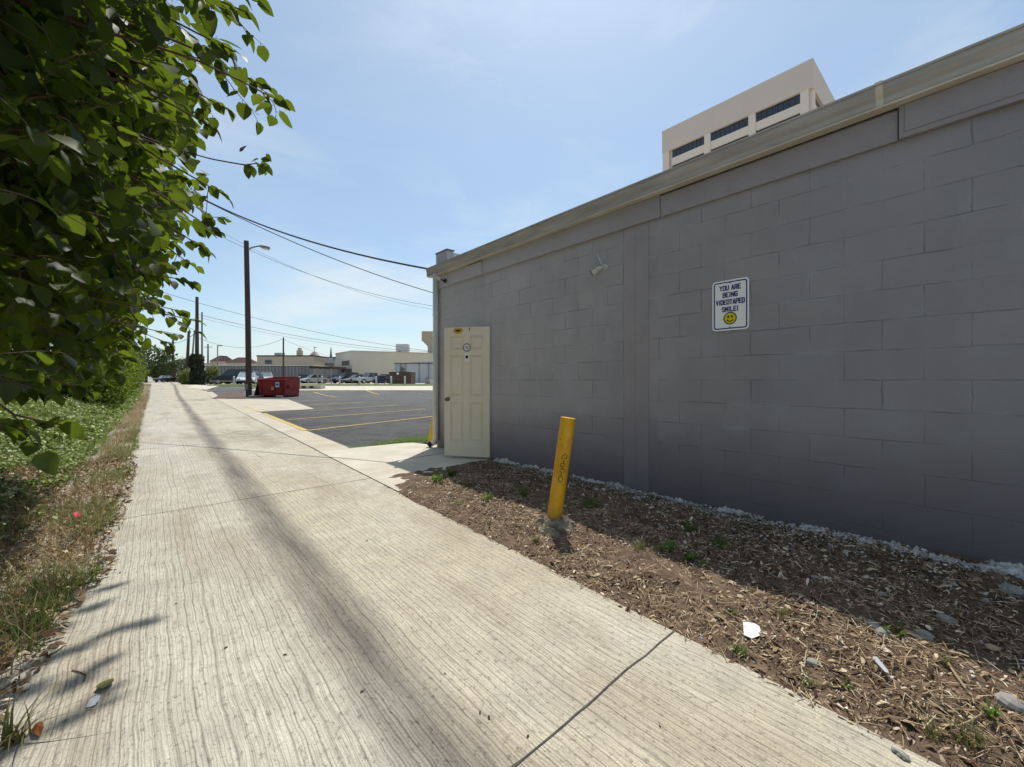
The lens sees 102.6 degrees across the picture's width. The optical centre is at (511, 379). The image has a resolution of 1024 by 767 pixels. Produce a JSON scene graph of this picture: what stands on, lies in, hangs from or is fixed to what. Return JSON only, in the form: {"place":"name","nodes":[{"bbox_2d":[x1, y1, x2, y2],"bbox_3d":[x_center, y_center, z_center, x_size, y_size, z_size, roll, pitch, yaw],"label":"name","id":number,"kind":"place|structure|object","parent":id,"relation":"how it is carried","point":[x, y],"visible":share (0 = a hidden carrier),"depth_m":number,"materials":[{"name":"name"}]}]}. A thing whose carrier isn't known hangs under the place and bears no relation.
{"place":"outdoors","nodes":[
{"label":"outdoors","id":0,"kind":"place"},
{"bbox_2d":[0,383,153,766],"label":"verge ground","id":1,"kind":"structure","parent":0,"point":[4,448],"depth_m":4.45,"materials":[{"name":"beige plant"}]},
{"bbox_2d":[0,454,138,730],"bbox_3d":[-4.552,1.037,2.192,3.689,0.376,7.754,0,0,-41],"label":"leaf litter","id":2,"kind":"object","parent":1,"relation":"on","point":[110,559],"visible":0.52,"depth_m":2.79,"materials":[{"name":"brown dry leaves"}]},
{"bbox_2d":[0,389,143,549],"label":"ground cover","id":3,"kind":"object","parent":1,"relation":"on","point":[83,414],"visible":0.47,"depth_m":6.90,"materials":[{"name":"green plant"}]},
{"bbox_2d":[0,421,146,658],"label":"verge grass","id":4,"kind":"structure","parent":1,"relation":"on","point":[64,598],"depth_m":2.32,"materials":[{"name":"green plant"}]},
{"bbox_2d":[41,359,132,406],"bbox_3d":[-14.441,0.202,13.870,2.388,2.072,3.009,0,0,-41],"label":"green shrub","id":5,"kind":"object","parent":1,"relation":"on","point":[110,389],"visible":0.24,"depth_m":13.96,"materials":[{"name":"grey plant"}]},
{"bbox_2d":[107,353,138,400],"bbox_3d":[-17.218,-0.175,16.782,2.918,2.778,3.440,0,0,-41],"label":"green shrub","id":6,"kind":"object","parent":1,"relation":"on","point":[131,371],"visible":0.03,"depth_m":17.44,"materials":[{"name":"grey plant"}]},
{"bbox_2d":[117,344,141,395],"bbox_3d":[-19.929,-0.351,19.667,3.260,3.111,3.751,0,0,-41],"label":"green shrub","id":7,"kind":"object","parent":1,"relation":"on","point":[134,368],"depth_m":20.55,"materials":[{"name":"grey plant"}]},
{"bbox_2d":[119,342,144,392],"bbox_3d":[-22.682,-0.581,22.670,3.580,3.533,4.084,0,0,-41],"label":"green shrub","id":8,"kind":"object","parent":1,"relation":"on","point":[135,366],"visible":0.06,"depth_m":23.75,"materials":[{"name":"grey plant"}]},
{"bbox_2d":[120,342,147,390],"bbox_3d":[-30.156,-0.997,30.717,4.472,4.429,4.954,0,0,-41],"label":"green shrub","id":9,"kind":"object","parent":1,"relation":"on","point":[140,368],"visible":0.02,"depth_m":31.97,"materials":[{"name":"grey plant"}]},
{"bbox_2d":[119,343,149,389],"bbox_3d":[-26.016,-0.761,26.354,4.235,4.064,4.495,0,0,-41],"label":"green shrub","id":10,"kind":"object","parent":1,"relation":"on","point":[144,366],"visible":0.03,"depth_m":27.25,"materials":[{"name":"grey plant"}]},
{"bbox_2d":[0,0,295,474],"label":"broadleaf tree","id":11,"kind":"object","parent":1,"relation":"on","point":[96,198],"visible":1,"depth_m":1.90,"materials":[{"name":"green plant"}]},
{"bbox_2d":[166,293,432,351],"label":"overhead wire","id":12,"kind":"object","parent":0,"point":[295,327],"visible":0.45,"depth_m":57.21,"materials":[{"name":"black metal"}]},
{"bbox_2d":[142,379,488,457],"bbox_3d":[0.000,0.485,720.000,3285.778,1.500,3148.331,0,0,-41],"label":"ground","id":13,"kind":"structure","parent":0,"point":[149,380],"depth_m":44.38,"materials":[{"name":"grey concrete"}]},
{"bbox_2d":[140,344,185,381],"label":"distant tree","id":14,"kind":"object","parent":13,"relation":"on","point":[162,361],"visible":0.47,"depth_m":86.02,"materials":[{"name":"green plant"}]},
{"bbox_2d":[175,368,189,384],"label":"brush","id":15,"kind":"object","parent":13,"relation":"on","point":[184,378],"visible":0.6,"depth_m":52.50,"materials":[{"name":"green plant"}]},
{"bbox_2d":[185,331,189,381],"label":"utility pole","id":16,"kind":"object","parent":13,"relation":"on","point":[187,348],"visible":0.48,"depth_m":87.78,"materials":[{"name":"brown wood"}]},
{"bbox_2d":[187,297,207,384],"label":"utility pole","id":17,"kind":"object","parent":13,"relation":"on","point":[197,371],"visible":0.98,"depth_m":50.69,"materials":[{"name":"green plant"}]},
{"bbox_2d":[199,314,426,351],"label":"overhead wire","id":18,"kind":"object","parent":17,"relation":"attached to","point":[312,338],"visible":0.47,"depth_m":55.47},
{"bbox_2d":[201,312,202,354],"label":"utility pole","id":19,"kind":"object","parent":13,"relation":"on","point":[202,332],"visible":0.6,"depth_m":65.92,"materials":[{"name":"brown wood"}]},
{"bbox_2d":[205,365,219,384],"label":"brush","id":20,"kind":"object","parent":13,"relation":"on","point":[213,372],"visible":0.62,"depth_m":52.90,"materials":[{"name":"green plant"}]},
{"bbox_2d":[210,356,231,364],"bbox_3d":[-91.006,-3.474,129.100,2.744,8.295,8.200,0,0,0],"label":"distant house","id":21,"kind":"structure","parent":13,"relation":"on","point":[222,360],"depth_m":126.87,"materials":[{"name":"beige paint"}]},
{"bbox_2d":[207,387,255,391],"bbox_3d":[-27.000,0.867,39.955,3.793,0.320,7.840,0,0,-31],"label":"asphalt patch","id":22,"kind":"object","parent":13,"relation":"on","point":[214,389],"visible":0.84,"depth_m":38.49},
{"bbox_2d":[226,357,256,364],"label":"distant house","id":23,"kind":"structure","parent":13,"relation":"on","point":[239,361],"depth_m":120.67,"materials":[{"name":"beige paint"}]},
{"bbox_2d":[204,365,343,382],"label":"metal shed","id":24,"kind":"structure","parent":13,"relation":"on","point":[291,370],"depth_m":76.05,"materials":[{"name":"grey"}]},
{"bbox_2d":[256,347,328,365],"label":"tan building","id":25,"kind":"structure","parent":13,"relation":"on","point":[312,358],"depth_m":98.00,"materials":[{"name":"paint"}]},
{"bbox_2d":[207,384,432,385],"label":"grass strip","id":26,"kind":"object","parent":13,"relation":"on","point":[338,384],"depth_m":45.53,"materials":[{"name":"green plant"}]},
{"bbox_2d":[213,390,432,447],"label":"parking lot","id":27,"kind":"structure","parent":13,"relation":"on","point":[411,402],"depth_m":14.04,"materials":[{"name":"grey asphalt"}]},
{"bbox_2d":[214,392,245,398],"bbox_3d":[-20.669,1.093,30.022,1.781,0.139,12.302,0,0,-34],"label":"dirt patch","id":28,"kind":"object","parent":27,"relation":"on","point":[237,395],"visible":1,"depth_m":30.44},
{"bbox_2d":[227,399,312,411],"bbox_3d":[-12.521,1.172,21.260,2.862,0.001,13.408,0,0,-39],"label":"concrete apron","id":29,"kind":"object","parent":27,"relation":"on","point":[271,404],"visible":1,"depth_m":19.61,"materials":[{"name":"beige concrete"}]},
{"bbox_2d":[244,240,269,396],"bbox_3d":[-17.599,-4.160,28.300,1.778,10.875,0.394,0,0,0],"label":"street light","id":30,"kind":"object","parent":29,"relation":"on","point":[248,373],"visible":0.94,"depth_m":28.17,"materials":[{"name":"brown wood"}]},
{"bbox_2d":[254,377,300,396],"bbox_3d":[-16.337,0.473,28.678,2.330,1.404,1.836,0,0,8],"label":"dumpster","id":31,"kind":"object","parent":27,"relation":"on","point":[279,386],"visible":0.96,"depth_m":28.11,"materials":[{"name":"red metal"}]},
{"bbox_2d":[262,413,306,430],"bbox_3d":[-6.752,1.171,11.960,0.138,0.001,6.305,0,0,-39],"label":"stall line","id":32,"kind":"object","parent":27,"relation":"on","point":[291,424],"visible":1,"depth_m":11.30,"materials":[{"name":"yellow paint"}]},
{"bbox_2d":[306,416,431,430],"bbox_3d":[-3.518,1.171,11.599,0.104,0.001,4.876,0,0,31],"label":"stall line","id":33,"kind":"object","parent":27,"relation":"on","point":[361,424],"visible":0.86,"depth_m":10.79,"materials":[{"name":"yellow paint"}]},
{"bbox_2d":[347,434,427,447],"bbox_3d":[-1.580,1.149,8.589,3.973,0.072,1.224,0,0,-41],"label":"grass patch","id":34,"kind":"object","parent":27,"relation":"on","point":[424,439],"visible":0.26,"depth_m":7.81,"materials":[{"name":"green plant"}]},
{"bbox_2d":[309,366,345,383],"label":"carport","id":35,"kind":"object","parent":13,"relation":"on","point":[322,367],"visible":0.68,"depth_m":60.10,"materials":[{"name":"grey metal"}]},
{"bbox_2d":[325,349,335,366],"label":"white workshop","id":36,"kind":"structure","parent":13,"relation":"on","point":[331,361],"depth_m":104.00,"materials":[{"name":"paint"}]},
{"bbox_2d":[303,382,424,383],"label":"lot","id":37,"kind":"structure","parent":13,"relation":"on","point":[355,383],"depth_m":64.63,"materials":[{"name":"grey asphalt"}]},
{"bbox_2d":[209,369,263,383],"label":"parked car","id":38,"kind":"object","parent":37,"relation":"on","point":[226,377],"visible":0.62,"depth_m":50.04,"materials":[{"name":"paint"}]},
{"bbox_2d":[236,372,256,383],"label":"parked car","id":39,"kind":"object","parent":37,"relation":"on","point":[241,378],"visible":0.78,"depth_m":47.49,"materials":[{"name":"white paint"}]},
{"bbox_2d":[301,374,328,383],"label":"parked car","id":40,"kind":"object","parent":37,"relation":"on","point":[309,378],"visible":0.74,"depth_m":65.38,"materials":[{"name":"silver metal"}]},
{"bbox_2d":[330,372,357,382],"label":"parked car","id":41,"kind":"object","parent":37,"relation":"on","point":[343,375],"visible":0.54,"depth_m":67.09,"materials":[{"name":"black paint"}]},
{"bbox_2d":[341,374,372,383],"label":"parked car","id":42,"kind":"object","parent":37,"relation":"on","point":[347,380],"visible":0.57,"depth_m":65.19,"materials":[{"name":"grey paint"}]},
{"bbox_2d":[352,373,377,383],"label":"parked car","id":43,"kind":"object","parent":37,"relation":"on","point":[365,377],"visible":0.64,"depth_m":63.85,"materials":[{"name":"silver metal"}]},
{"bbox_2d":[377,376,388,383],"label":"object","id":44,"kind":"object","parent":37,"relation":"on","point":[383,379],"visible":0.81,"depth_m":54.95,"materials":[{"name":"metal"}]},
{"bbox_2d":[389,372,414,383],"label":"enclosure fence","id":45,"kind":"object","parent":37,"relation":"on","point":[397,377],"visible":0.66,"depth_m":53.00,"materials":[{"name":"brown wood"}]},
{"bbox_2d":[394,361,432,382],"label":"metal annex","id":46,"kind":"object","parent":37,"relation":"on","point":[423,371],"visible":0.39,"depth_m":70.10,"materials":[{"name":"grey metal"}]},
{"bbox_2d":[335,344,432,375],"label":"beige building","id":47,"kind":"structure","parent":13,"relation":"on","point":[378,362],"depth_m":90.94,"materials":[{"name":"paint"}]},
{"bbox_2d":[319,443,488,491],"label":"concrete walkway","id":48,"kind":"structure","parent":13,"relation":"on","point":[381,464],"depth_m":6.00,"materials":[{"name":"white concrete"}]},
{"bbox_2d":[422,331,432,352],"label":"beige tower","id":49,"kind":"structure","parent":13,"relation":"on","point":[427,338],"depth_m":120.00,"materials":[{"name":"beige concrete"}]},
{"bbox_2d":[428,416,432,441],"bbox_3d":[-1.440,0.312,7.493,0.218,1.775,0.116,0,0,8],"label":"guy wire guard","id":50,"kind":"object","parent":13,"relation":"on","point":[430,437],"visible":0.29,"depth_m":7.47,"materials":[{"name":"yellow paint"}]},
{"bbox_2d":[425,23,1023,578],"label":"block building","id":51,"kind":"structure","parent":13,"relation":"on","point":[863,375],"depth_m":3.12,"materials":[{"name":"grey paint"}]},
{"bbox_2d":[432,271,445,282],"bbox_3d":[-1.217,-1.713,6.830,0.245,0.164,0.087,0,0,-23],"label":"security camera","id":52,"kind":"object","parent":51,"relation":"attached to","point":[436,276],"visible":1,"depth_m":6.80,"materials":[{"name":"white plastic"}]},
{"bbox_2d":[444,326,489,456],"bbox_3d":[-0.674,0.174,6.076,0.710,1.918,0.120,0,0,14],"label":"door","id":53,"kind":"structure","parent":51,"relation":"in","point":[466,349],"depth_m":6.08,"materials":[{"name":"beige paint"}]},
{"bbox_2d":[589,254,607,274],"bbox_3d":[0.945,-1.261,4.463,0.207,0.241,0.095,0,0,4],"label":"security camera","id":54,"kind":"object","parent":51,"relation":"attached to","point":[597,268],"visible":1,"depth_m":4.45,"materials":[{"name":"white plastic"}]},
{"bbox_2d":[712,277,748,330],"bbox_3d":[1.866,-0.642,3.508,0.006,0.432,0.297,0,0,-41],"label":"wall sign","id":55,"kind":"object","parent":51,"relation":"attached to","point":[730,304],"visible":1,"depth_m":3.50,"materials":[{"name":"white metal"}]},
{"bbox_2d":[662,58,834,170],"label":"office tower","id":56,"kind":"structure","parent":13,"relation":"on","point":[799,89],"depth_m":83.28,"materials":[{"name":"beige concrete"}]},
{"bbox_2d":[672,137,703,157],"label":"window","id":57,"kind":"structure","parent":56,"relation":"in","point":[699,142],"depth_m":93.01,"materials":[{"name":"black glass"}]},
{"bbox_2d":[711,117,747,140],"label":"window","id":58,"kind":"structure","parent":56,"relation":"in","point":[743,123],"depth_m":86.35,"materials":[{"name":"black glass"}]},
{"bbox_2d":[756,94,799,121],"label":"window","id":59,"kind":"structure","parent":56,"relation":"in","point":[793,101],"depth_m":79.61,"materials":[{"name":"black glass"}]},
{"bbox_2d":[756,114,799,132],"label":"window","id":60,"kind":"structure","parent":56,"relation":"in","point":[797,114],"depth_m":79.65,"materials":[{"name":"black glass"}]},
{"bbox_2d":[225,238,430,305],"bbox_3d":[-7.824,-10.389,32.959,43.601,9.548,0.027,0,0,-8],"label":"overhead wire","id":61,"kind":"object","parent":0,"point":[327,280],"visible":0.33,"depth_m":32.11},
{"bbox_2d":[299,386,432,389],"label":"sidewalk","id":62,"kind":"structure","parent":0,"point":[378,388],"depth_m":39.78,"materials":[{"name":"white concrete"}]},
{"bbox_2d":[299,385,325,388],"bbox_3d":[-19.461,0.720,39.500,2.640,0.460,1.120,0,0,-2],"label":"storm drain inlet","id":63,"kind":"object","parent":62,"relation":"on","point":[312,386],"visible":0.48,"depth_m":39.00,"materials":[{"name":"white concrete"}]},
{"bbox_2d":[0,380,940,766],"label":"alley","id":64,"kind":"structure","parent":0,"point":[432,634],"depth_m":1.77,"materials":[{"name":"concrete"}]},
{"bbox_2d":[31,722,43,735],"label":"dead leaf","id":65,"kind":"object","parent":64,"relation":"on","point":[37,729],"visible":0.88,"depth_m":1.36,"materials":[{"name":"orange plant"}]},
{"bbox_2d":[0,661,124,754],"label":"spiky grass","id":66,"kind":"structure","parent":64,"relation":"on","point":[8,732],"depth_m":1.33,"materials":[{"name":"green plant"}]},
{"bbox_2d":[86,695,99,706],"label":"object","id":67,"kind":"object","parent":64,"relation":"on","point":[93,701],"visible":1,"depth_m":1.49,"materials":[{"name":"white"}]},
{"bbox_2d":[96,678,113,688],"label":"green leaf","id":68,"kind":"object","parent":64,"relation":"on","point":[105,683],"visible":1,"depth_m":1.56,"materials":[{"name":"green plant"}]},
{"bbox_2d":[153,375,176,381],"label":"parked car","id":69,"kind":"object","parent":64,"relation":"on","point":[164,378],"visible":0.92,"depth_m":89.38,"materials":[{"name":"black paint"}]},
{"bbox_2d":[188,385,216,389],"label":"concrete patch","id":70,"kind":"object","parent":64,"relation":"on","point":[205,387],"visible":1,"depth_m":42.83,"materials":[{"name":"beige concrete"}]},
{"bbox_2d":[204,391,346,450],"bbox_3d":[-15.079,1.070,21.748,0.615,0.212,39.446,0,0,-39],"label":"gutter strip","id":71,"kind":"object","parent":64,"relation":"on","point":[317,442],"visible":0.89,"depth_m":9.55,"materials":[{"name":"concrete"}]},
{"bbox_2d":[208,395,395,490],"bbox_3d":[-12.567,1.158,18.267,0.032,0.025,35.972,0,0,-39],"label":"pavement seam","id":72,"kind":"object","parent":64,"relation":"on","point":[275,429],"visible":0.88,"depth_m":9.06,"materials":[{"name":"grey concrete"}]},
{"bbox_2d":[510,630,674,766],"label":"pavement joint","id":73,"kind":"object","parent":64,"relation":"on","point":[565,723],"visible":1,"depth_m":1.47,"materials":[{"name":"grey concrete"}]},
{"bbox_2d":[896,749,909,760],"bbox_3d":[1.219,1.168,1.278,0.031,0.019,0.038,16,-4,3],"label":"stone","id":74,"kind":"object","parent":64,"relation":"on","point":[903,755],"visible":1,"depth_m":1.27,"materials":[{"name":"stone"}]},
{"bbox_2d":[12,0,1023,378],"label":"sky","id":75,"kind":"structure","parent":0,"point":[421,129],"materials":[{"name":"blue"}]},
{"bbox_2d":[384,458,1023,766],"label":"mulch","id":76,"kind":"object","parent":0,"point":[960,580],"visible":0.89,"depth_m":2.12,"materials":[{"name":"brown plant"}]},
{"bbox_2d":[431,472,442,481],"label":"weed","id":77,"kind":"object","parent":76,"relation":"on","point":[436,477],"visible":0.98,"depth_m":4.45,"materials":[{"name":"green plant"}]},
{"bbox_2d":[513,485,533,496],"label":"weed","id":78,"kind":"object","parent":76,"relation":"on","point":[522,492],"visible":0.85,"depth_m":4.03,"materials":[{"name":"green plant"}]},
{"bbox_2d":[535,417,576,537],"bbox_3d":[0.339,0.743,3.125,0.371,0.922,0.391,0,0,-12],"label":"bollard","id":79,"kind":"object","parent":76,"relation":"on","point":[553,521],"visible":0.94,"depth_m":3.10,"materials":[{"name":"yellow metal"}]},
{"bbox_2d":[578,494,601,507],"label":"weed","id":80,"kind":"object","parent":76,"relation":"on","point":[590,500],"visible":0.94,"depth_m":3.68,"materials":[{"name":"green plant"}]},
{"bbox_2d":[631,537,652,551],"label":"weed","id":81,"kind":"object","parent":76,"relation":"on","point":[642,546],"visible":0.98,"depth_m":2.71,"materials":[{"name":"green plant"}]},
{"bbox_2d":[657,540,675,550],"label":"weed","id":82,"kind":"object","parent":76,"relation":"on","point":[668,546],"visible":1,"depth_m":2.67,"materials":[{"name":"green plant"}]},
{"bbox_2d":[679,518,701,531],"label":"weed","id":83,"kind":"object","parent":76,"relation":"on","point":[689,527],"visible":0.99,"depth_m":3.06,"materials":[{"name":"green plant"}]},
{"bbox_2d":[684,552,697,559],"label":"weed","id":84,"kind":"object","parent":76,"relation":"on","point":[692,555],"visible":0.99,"depth_m":2.56,"materials":[{"name":"green plant"}]},
{"bbox_2d":[707,534,729,549],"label":"weed","id":85,"kind":"object","parent":76,"relation":"on","point":[719,542],"visible":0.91,"depth_m":2.79,"materials":[{"name":"green plant"}]},
{"bbox_2d":[416,463,1023,708],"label":"gravel","id":86,"kind":"structure","parent":76,"relation":"on","point":[793,530],"depth_m":2.87,"materials":[{"name":"grey gravel"}]},
{"bbox_2d":[724,640,760,660],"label":"weed","id":87,"kind":"object","parent":76,"relation":"on","point":[741,651],"visible":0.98,"depth_m":1.75,"materials":[{"name":"green plant"}]},
{"bbox_2d":[743,622,761,637],"bbox_3d":[1.101,1.145,1.877,0.073,0.012,0.126,0,0,28],"label":"paper scrap","id":88,"kind":"object","parent":76,"relation":"on","point":[751,630],"visible":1,"depth_m":1.87,"materials":[{"name":"white paper"}]},
{"bbox_2d":[772,602,793,618],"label":"weed","id":89,"kind":"object","parent":76,"relation":"on","point":[782,613],"visible":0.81,"depth_m":1.98,"materials":[{"name":"green plant"}]},
{"bbox_2d":[771,584,822,614],"bbox_3d":[1.441,1.112,2.091,0.017,0.018,0.302,0,0,-12],"label":"stick","id":90,"kind":"object","parent":76,"relation":"on","point":[799,600],"visible":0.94,"depth_m":2.06,"materials":[{"name":"brown wood"}]},
{"bbox_2d":[798,665,823,687],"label":"weed","id":91,"kind":"object","parent":76,"relation":"on","point":[806,682],"visible":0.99,"depth_m":1.58,"materials":[{"name":"green plant"}]},
{"bbox_2d":[805,658,819,666],"bbox_3d":[1.230,1.157,1.680,0.048,0.034,0.053,0,0,-32],"label":"stone","id":92,"kind":"object","parent":76,"relation":"on","point":[810,661],"visible":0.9,"depth_m":1.67,"materials":[{"name":"stone"}]},
{"bbox_2d":[864,619,879,629],"bbox_3d":[1.654,1.124,1.877,0.060,0.037,0.074,-8,9,-20],"label":"stone","id":93,"kind":"object","parent":76,"relation":"on","point":[875,625],"visible":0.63,"depth_m":1.87,"materials":[{"name":"stone"}]},
{"bbox_2d":[873,656,888,672],"bbox_3d":[1.441,1.111,1.603,0.019,0.008,0.101,0,0,18],"label":"plastic shard","id":94,"kind":"object","parent":76,"relation":"on","point":[880,663],"visible":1,"depth_m":1.60,"materials":[{"name":"plastic"}]},
{"bbox_2d":[874,626,892,637],"bbox_3d":[1.657,1.127,1.827,0.085,0.041,0.062,3,-6,-20],"label":"stone","id":95,"kind":"object","parent":76,"relation":"on","point":[881,631],"visible":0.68,"depth_m":1.81,"materials":[{"name":"stone"}]},
{"bbox_2d":[882,621,905,638],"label":"weed","id":96,"kind":"object","parent":76,"relation":"on","point":[886,628],"visible":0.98,"depth_m":1.81,"materials":[{"name":"green plant"}]},
{"bbox_2d":[913,629,935,640],"bbox_3d":[1.784,1.103,1.779,0.079,0.039,0.064,-8,-17,43],"label":"stone","id":97,"kind":"object","parent":76,"relation":"on","point":[924,634],"visible":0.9,"depth_m":1.76,"materials":[{"name":"stone"}]},
{"bbox_2d":[914,705,954,750],"bbox_3d":[1.380,1.141,1.345,0.135,0.065,0.101,0,0,-41],"label":"weed","id":98,"kind":"object","parent":76,"relation":"on","point":[931,733],"visible":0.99,"depth_m":1.34,"materials":[{"name":"green plant"}]},
{"bbox_2d":[935,654,955,667],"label":"weed","id":99,"kind":"object","parent":76,"relation":"on","point":[944,660],"visible":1,"depth_m":1.60,"materials":[{"name":"green plant"}]},
{"bbox_2d":[936,613,958,623],"bbox_3d":[1.998,1.103,1.881,0.069,0.046,0.079,0,0,-15],"label":"stone","id":100,"kind":"object","parent":76,"relation":"on","point":[945,616],"visible":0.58,"depth_m":1.87,"materials":[{"name":"stone"}]},
{"bbox_2d":[947,662,966,688],"bbox_3d":[1.661,1.103,1.534,0.011,0.010,0.146,0,0,29],"label":"stick","id":101,"kind":"object","parent":76,"relation":"on","point":[956,675],"visible":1,"depth_m":1.52,"materials":[{"name":"beige wood"}]},
{"bbox_2d":[947,714,996,753],"bbox_3d":[1.461,1.125,1.310,0.123,0.079,0.148,0,0,21],"label":"weed","id":102,"kind":"object","parent":76,"relation":"on","point":[976,736],"visible":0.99,"depth_m":1.31,"materials":[{"name":"green plant"}]},
{"bbox_2d":[979,699,1004,720],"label":"weed","id":103,"kind":"object","parent":76,"relation":"on","point":[989,711],"visible":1,"depth_m":1.37,"materials":[{"name":"green plant"}]},
{"bbox_2d":[994,691,1023,712],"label":"stone","id":104,"kind":"object","parent":76,"relation":"on","point":[1010,702],"visible":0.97,"depth_m":1.40,"materials":[{"name":"stone"}]},
{"bbox_2d":[998,582,1023,596],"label":"stone","id":105,"kind":"object","parent":76,"relation":"on","point":[1011,589],"visible":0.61,"depth_m":2.09,"materials":[{"name":"stone"}]},
{"bbox_3d":[-14.872,-5.088,14.800,2.200,12.926,0.345,0,0,0],"label":"utility pole","id":106,"kind":"object","parent":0,"visible":0},
{"bbox_2d":[205,200,425,268],"bbox_3d":[-8.129,-5.556,10.979,15.519,7.294,0.031,0,0,30],"label":"overhead wire","id":107,"kind":"object","parent":106,"relation":"attached to","point":[322,244],"visible":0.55,"depth_m":8.58,"materials":[{"name":"rubber"}]},
{"bbox_2d":[206,201,432,292],"bbox_3d":[-5.360,-5.612,17.179,19.626,5.879,0.031,0,0,-14],"label":"overhead wire","id":108,"kind":"object","parent":106,"relation":"attached to","point":[318,252],"visible":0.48,"depth_m":16.53,"materials":[{"name":"rubber"}]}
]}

